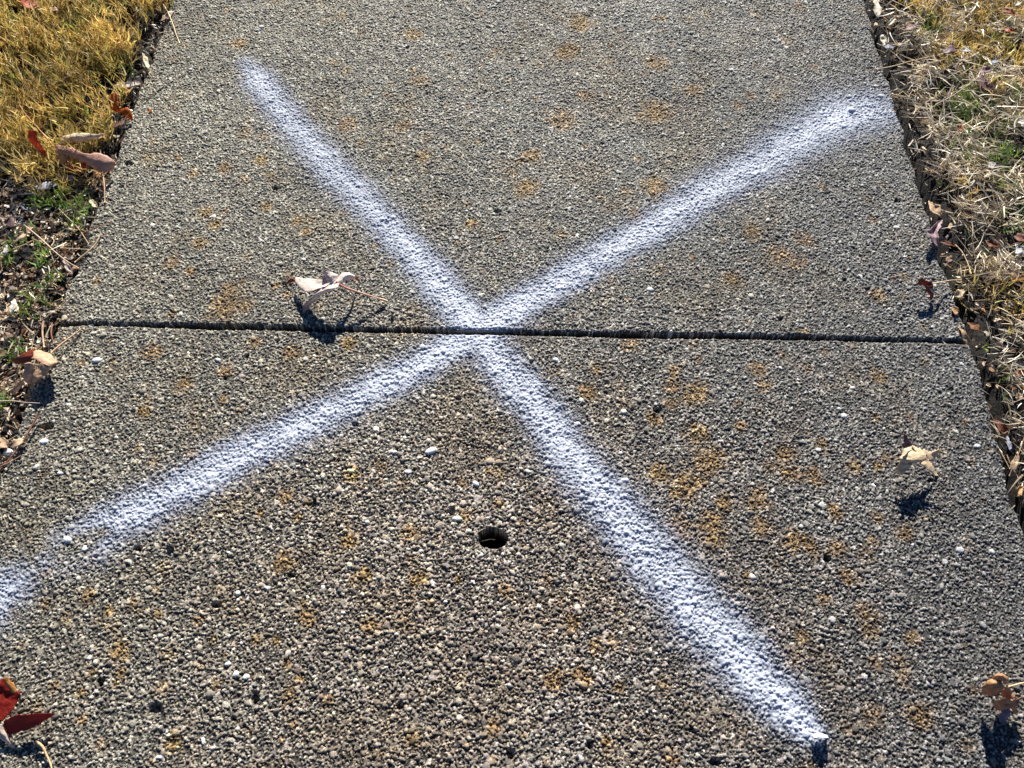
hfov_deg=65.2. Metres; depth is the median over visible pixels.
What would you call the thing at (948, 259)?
fallen leaf
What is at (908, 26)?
fallen leaf
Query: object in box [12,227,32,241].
fallen leaf
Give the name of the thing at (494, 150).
pavement slab
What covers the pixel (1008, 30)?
fallen leaf
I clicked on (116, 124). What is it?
fallen leaf
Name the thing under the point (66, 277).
grass
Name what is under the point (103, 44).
grass
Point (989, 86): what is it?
fallen leaf
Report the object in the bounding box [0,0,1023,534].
ground
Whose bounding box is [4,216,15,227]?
fallen leaf
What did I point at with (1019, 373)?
fallen leaf
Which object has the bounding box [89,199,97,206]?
fallen leaf
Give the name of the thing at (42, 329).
twig
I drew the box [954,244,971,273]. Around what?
twig
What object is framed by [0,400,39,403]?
twig
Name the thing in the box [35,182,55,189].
fallen leaf
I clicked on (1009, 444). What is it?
fallen leaf
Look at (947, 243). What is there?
fallen leaf
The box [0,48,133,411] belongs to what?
weeds
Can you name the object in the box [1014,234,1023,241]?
fallen leaf
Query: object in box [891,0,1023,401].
grass
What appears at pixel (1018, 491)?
fallen leaf
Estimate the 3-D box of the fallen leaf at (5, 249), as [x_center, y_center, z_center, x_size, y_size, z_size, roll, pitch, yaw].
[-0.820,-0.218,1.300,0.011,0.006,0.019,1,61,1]
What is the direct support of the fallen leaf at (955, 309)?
on the pavement slab at (494, 150)
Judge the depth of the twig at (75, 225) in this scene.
1.33 m
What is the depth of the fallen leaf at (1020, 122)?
1.43 m
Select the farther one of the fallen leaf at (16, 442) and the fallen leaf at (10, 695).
the fallen leaf at (16, 442)
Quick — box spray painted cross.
[0,61,896,742]
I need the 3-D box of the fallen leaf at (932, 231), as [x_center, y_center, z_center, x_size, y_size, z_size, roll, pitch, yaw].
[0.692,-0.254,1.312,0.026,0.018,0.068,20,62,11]
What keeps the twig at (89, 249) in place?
on the pavement slab at (494, 150)
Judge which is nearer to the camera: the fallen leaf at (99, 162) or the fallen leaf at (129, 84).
the fallen leaf at (99, 162)
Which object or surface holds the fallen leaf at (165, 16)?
on the pavement slab at (494, 150)
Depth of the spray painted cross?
1.18 m
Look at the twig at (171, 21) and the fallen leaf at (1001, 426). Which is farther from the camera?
the twig at (171, 21)
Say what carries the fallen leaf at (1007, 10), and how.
on the grass at (993, 40)
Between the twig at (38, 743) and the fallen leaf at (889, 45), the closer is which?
the twig at (38, 743)
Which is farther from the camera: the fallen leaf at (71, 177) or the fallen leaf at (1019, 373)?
the fallen leaf at (71, 177)
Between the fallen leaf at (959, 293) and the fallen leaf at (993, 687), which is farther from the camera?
the fallen leaf at (959, 293)
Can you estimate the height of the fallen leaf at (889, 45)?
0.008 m
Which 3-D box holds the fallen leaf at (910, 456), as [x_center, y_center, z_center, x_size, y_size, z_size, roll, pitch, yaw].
[0.560,0.099,1.090,0.070,0.043,0.047,1,61,1]
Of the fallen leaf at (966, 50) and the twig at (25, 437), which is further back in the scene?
the fallen leaf at (966, 50)
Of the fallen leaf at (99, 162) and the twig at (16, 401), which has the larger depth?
the fallen leaf at (99, 162)
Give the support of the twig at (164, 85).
on the pavement slab at (494, 150)
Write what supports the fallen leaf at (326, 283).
on the pavement slab at (494, 150)
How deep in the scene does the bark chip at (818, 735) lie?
0.94 m
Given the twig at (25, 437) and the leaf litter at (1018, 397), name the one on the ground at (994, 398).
the leaf litter at (1018, 397)
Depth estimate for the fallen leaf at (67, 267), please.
1.29 m
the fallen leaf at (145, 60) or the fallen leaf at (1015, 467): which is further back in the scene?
the fallen leaf at (145, 60)
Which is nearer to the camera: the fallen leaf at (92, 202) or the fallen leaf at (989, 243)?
the fallen leaf at (989, 243)
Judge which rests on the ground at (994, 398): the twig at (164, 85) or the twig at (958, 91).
the twig at (958, 91)
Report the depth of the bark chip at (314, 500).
1.09 m
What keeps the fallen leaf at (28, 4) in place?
on the ground at (994, 398)
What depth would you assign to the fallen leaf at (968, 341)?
1.22 m
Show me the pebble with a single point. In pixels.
(8, 451)
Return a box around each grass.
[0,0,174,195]
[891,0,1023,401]
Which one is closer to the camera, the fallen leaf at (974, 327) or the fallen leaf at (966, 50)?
the fallen leaf at (974, 327)
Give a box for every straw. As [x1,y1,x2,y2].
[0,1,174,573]
[865,0,1023,515]
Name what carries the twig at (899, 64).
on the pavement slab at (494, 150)
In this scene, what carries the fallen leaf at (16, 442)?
on the pavement slab at (382, 603)
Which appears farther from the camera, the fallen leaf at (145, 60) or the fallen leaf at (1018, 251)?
the fallen leaf at (145, 60)
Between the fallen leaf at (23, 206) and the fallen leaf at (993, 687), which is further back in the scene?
the fallen leaf at (23, 206)
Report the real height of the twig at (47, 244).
0.012 m
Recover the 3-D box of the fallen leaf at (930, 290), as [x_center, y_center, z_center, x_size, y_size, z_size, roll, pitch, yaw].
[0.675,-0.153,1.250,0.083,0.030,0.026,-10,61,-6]
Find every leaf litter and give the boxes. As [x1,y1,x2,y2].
[0,0,170,471]
[868,0,1023,513]
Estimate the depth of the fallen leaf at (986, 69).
1.50 m
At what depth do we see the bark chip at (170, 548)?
1.06 m
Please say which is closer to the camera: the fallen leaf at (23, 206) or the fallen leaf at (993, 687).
the fallen leaf at (993, 687)
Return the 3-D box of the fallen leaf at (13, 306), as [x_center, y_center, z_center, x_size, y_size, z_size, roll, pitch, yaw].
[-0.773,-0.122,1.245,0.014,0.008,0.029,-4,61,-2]
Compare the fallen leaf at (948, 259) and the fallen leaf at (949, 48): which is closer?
the fallen leaf at (948, 259)
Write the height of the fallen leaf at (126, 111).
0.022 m
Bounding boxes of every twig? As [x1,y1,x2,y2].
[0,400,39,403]
[0,410,40,469]
[22,224,79,268]
[36,741,51,767]
[41,320,44,346]
[50,322,53,342]
[58,208,88,243]
[75,230,101,262]
[102,175,105,202]
[139,66,207,104]
[160,1,179,43]
[873,55,934,69]
[935,74,982,104]
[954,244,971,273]
[1009,438,1023,475]
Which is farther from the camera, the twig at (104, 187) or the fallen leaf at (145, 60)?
the fallen leaf at (145, 60)
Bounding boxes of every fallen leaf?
[0,437,8,447]
[0,677,54,747]
[2,245,7,254]
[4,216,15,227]
[9,299,17,313]
[10,328,81,394]
[11,438,23,448]
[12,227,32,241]
[18,103,114,173]
[18,204,30,209]
[19,0,38,9]
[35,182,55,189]
[62,259,72,274]
[65,175,75,180]
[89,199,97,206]
[108,92,132,120]
[111,119,127,127]
[113,82,140,87]
[142,53,151,77]
[161,11,173,20]
[286,269,387,312]
[873,0,881,17]
[880,35,886,45]
[885,42,894,48]
[895,434,940,475]
[903,22,916,30]
[916,278,961,299]
[927,220,942,247]
[928,201,941,217]
[940,45,959,53]
[940,241,955,246]
[943,256,952,267]
[952,306,957,314]
[954,289,964,298]
[959,326,973,349]
[960,47,971,51]
[967,322,980,330]
[976,75,996,95]
[977,66,991,73]
[981,673,1023,724]
[985,240,999,247]
[994,419,1007,434]
[1002,8,1015,15]
[1004,28,1014,32]
[1006,436,1011,450]
[1008,451,1019,474]
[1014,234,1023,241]
[1014,486,1023,496]
[1015,244,1023,254]
[1015,368,1023,376]
[1016,117,1023,127]
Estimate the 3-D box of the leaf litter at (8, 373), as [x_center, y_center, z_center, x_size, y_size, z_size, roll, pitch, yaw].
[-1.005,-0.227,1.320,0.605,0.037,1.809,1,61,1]
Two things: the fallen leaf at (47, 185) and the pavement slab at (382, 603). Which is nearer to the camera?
the pavement slab at (382, 603)
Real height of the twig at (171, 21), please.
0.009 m
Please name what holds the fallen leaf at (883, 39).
on the ground at (994, 398)
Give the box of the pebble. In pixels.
[3,449,12,454]
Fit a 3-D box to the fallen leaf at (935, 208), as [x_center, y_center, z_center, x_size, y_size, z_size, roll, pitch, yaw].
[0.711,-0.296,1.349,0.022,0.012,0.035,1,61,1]
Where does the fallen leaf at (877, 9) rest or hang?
on the ground at (994, 398)
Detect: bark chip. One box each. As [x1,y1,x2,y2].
[166,544,173,553]
[312,496,316,504]
[811,733,828,738]
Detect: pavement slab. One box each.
[0,325,1023,767]
[60,0,965,344]
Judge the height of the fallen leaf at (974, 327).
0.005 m
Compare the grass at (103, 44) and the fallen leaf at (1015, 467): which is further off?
the grass at (103, 44)
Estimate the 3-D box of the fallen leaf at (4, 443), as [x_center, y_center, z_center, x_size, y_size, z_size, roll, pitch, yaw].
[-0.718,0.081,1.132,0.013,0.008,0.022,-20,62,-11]
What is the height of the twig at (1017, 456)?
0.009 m
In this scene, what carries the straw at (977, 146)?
on the ground at (994, 398)
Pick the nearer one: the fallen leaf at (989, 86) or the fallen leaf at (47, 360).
the fallen leaf at (47, 360)

